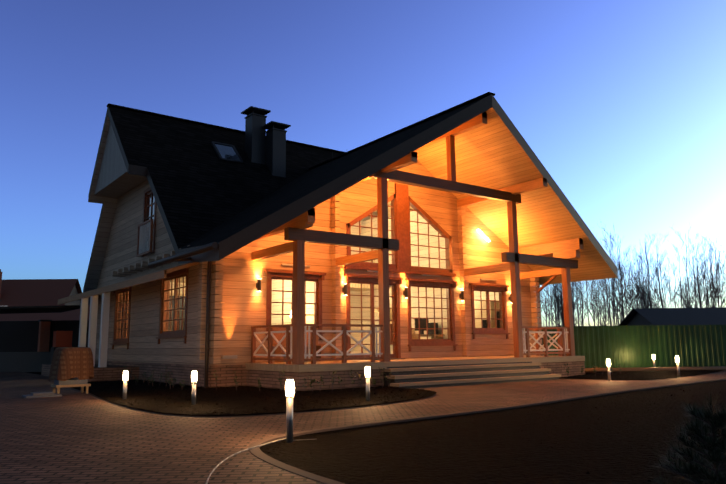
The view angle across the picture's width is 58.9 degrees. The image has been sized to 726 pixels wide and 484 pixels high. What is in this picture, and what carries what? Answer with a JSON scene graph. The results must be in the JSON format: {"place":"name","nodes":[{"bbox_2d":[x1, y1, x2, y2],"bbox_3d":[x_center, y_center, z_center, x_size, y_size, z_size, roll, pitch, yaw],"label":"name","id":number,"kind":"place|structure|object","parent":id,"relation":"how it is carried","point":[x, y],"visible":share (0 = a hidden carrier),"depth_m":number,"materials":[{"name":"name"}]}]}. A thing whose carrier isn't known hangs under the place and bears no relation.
{"place":"outdoors","nodes":[
{"label":"outdoors","id":0,"kind":"place"},
{"bbox_2d":[0,370,725,483],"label":"paving","id":1,"kind":"structure","parent":0,"point":[70,435],"depth_m":8.17,"materials":[{"name":"brown brick"}]},
{"bbox_2d":[22,347,93,397],"bbox_3d":[-6.777,2.875,14.301,1.646,1.045,0.818,16,-19,-61],"label":"pallet of bricks","id":2,"kind":"object","parent":1,"relation":"on","point":[68,364],"visible":0.98,"depth_m":14.39,"materials":[{"name":"brick"},{"name":"wood"}]},
{"bbox_2d":[71,380,436,414],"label":"bed soil","id":3,"kind":"structure","parent":1,"relation":"on","point":[305,400],"depth_m":12.58,"materials":[{"name":"brown soil"}]},
{"bbox_2d":[123,364,622,391],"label":"shrub seedlings","id":4,"kind":"object","parent":3,"relation":"on","point":[374,380],"visible":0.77,"depth_m":14.86,"materials":[{"name":"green plant"}]},
{"bbox_2d":[123,354,679,442],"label":"bollard lights","id":5,"kind":"object","parent":3,"relation":"in","point":[289,389],"visible":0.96,"depth_m":11.19,"materials":[{"name":"grey metal"}]},
{"bbox_2d":[206,438,314,483],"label":"curb","id":6,"kind":"structure","parent":1,"relation":"on","point":[245,450],"depth_m":6.32,"materials":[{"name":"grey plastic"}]},
{"bbox_2d":[569,370,721,378],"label":"bed soil","id":7,"kind":"structure","parent":1,"relation":"on","point":[640,374],"depth_m":19.86,"materials":[{"name":"brown soil"}]},
{"bbox_2d":[0,269,725,371],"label":"neighboring buildings","id":8,"kind":"structure","parent":0,"point":[30,342],"depth_m":38.23,"materials":[{"name":"brown"}]},
{"bbox_2d":[0,0,725,325],"label":"sky","id":9,"kind":"structure","parent":0,"point":[622,103],"materials":[{"name":"blue"}]},
{"bbox_2d":[25,371,725,483],"bbox_3d":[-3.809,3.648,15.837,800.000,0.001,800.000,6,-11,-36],"label":"ground","id":10,"kind":"structure","parent":0,"point":[612,445],"depth_m":6.83,"materials":[{"name":"soil"}]},
{"bbox_2d":[95,160,542,387],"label":"house walls","id":11,"kind":"structure","parent":10,"relation":"on","point":[157,326],"depth_m":20.23,"materials":[{"name":"brown wood"}]},
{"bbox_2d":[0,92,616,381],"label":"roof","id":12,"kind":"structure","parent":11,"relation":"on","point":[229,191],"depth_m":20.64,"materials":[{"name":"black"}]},
{"bbox_2d":[477,229,489,241],"bbox_3d":[4.205,-0.226,22.400,0.582,0.401,0.060,6,-11,-36],"label":"ceiling light","id":13,"kind":"object","parent":11,"relation":"attached to","point":[483,235],"visible":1,"depth_m":22.37,"materials":[{"name":"white"}]},
{"bbox_2d":[148,112,584,390],"bbox_3d":[1.864,0.340,19.107,14.870,7.444,4.830,6,-11,-36],"label":"porch","id":14,"kind":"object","parent":10,"relation":"on","point":[520,365],"depth_m":16.77,"materials":[{"name":"brown wood"}]},
{"bbox_2d":[75,380,722,480],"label":"soil clods","id":15,"kind":"object","parent":10,"relation":"on","point":[166,402],"visible":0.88,"depth_m":12.66,"materials":[{"name":"brown soil"}]},
{"bbox_2d":[535,244,725,325],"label":"bare trees","id":16,"kind":"object","parent":10,"relation":"on","point":[646,280],"visible":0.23,"depth_m":79.38,"materials":[{"name":"brown plant"}]},
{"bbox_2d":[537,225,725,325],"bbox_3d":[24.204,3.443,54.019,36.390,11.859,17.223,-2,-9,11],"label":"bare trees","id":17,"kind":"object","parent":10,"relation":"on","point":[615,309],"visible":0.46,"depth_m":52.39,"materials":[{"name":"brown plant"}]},
{"bbox_2d":[542,298,721,325],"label":"brush undergrowth","id":18,"kind":"object","parent":10,"relation":"on","point":[575,323],"visible":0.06,"depth_m":49.09,"materials":[{"name":"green plant"}]},
{"bbox_2d":[542,324,725,372],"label":"fence","id":19,"kind":"object","parent":10,"relation":"on","point":[692,347],"visible":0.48,"depth_m":24.30,"materials":[{"name":"green metal"}]},
{"bbox_2d":[649,387,725,483],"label":"young pine","id":20,"kind":"object","parent":10,"relation":"on","point":[702,439],"visible":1,"depth_m":4.02,"materials":[{"name":"green plant"}]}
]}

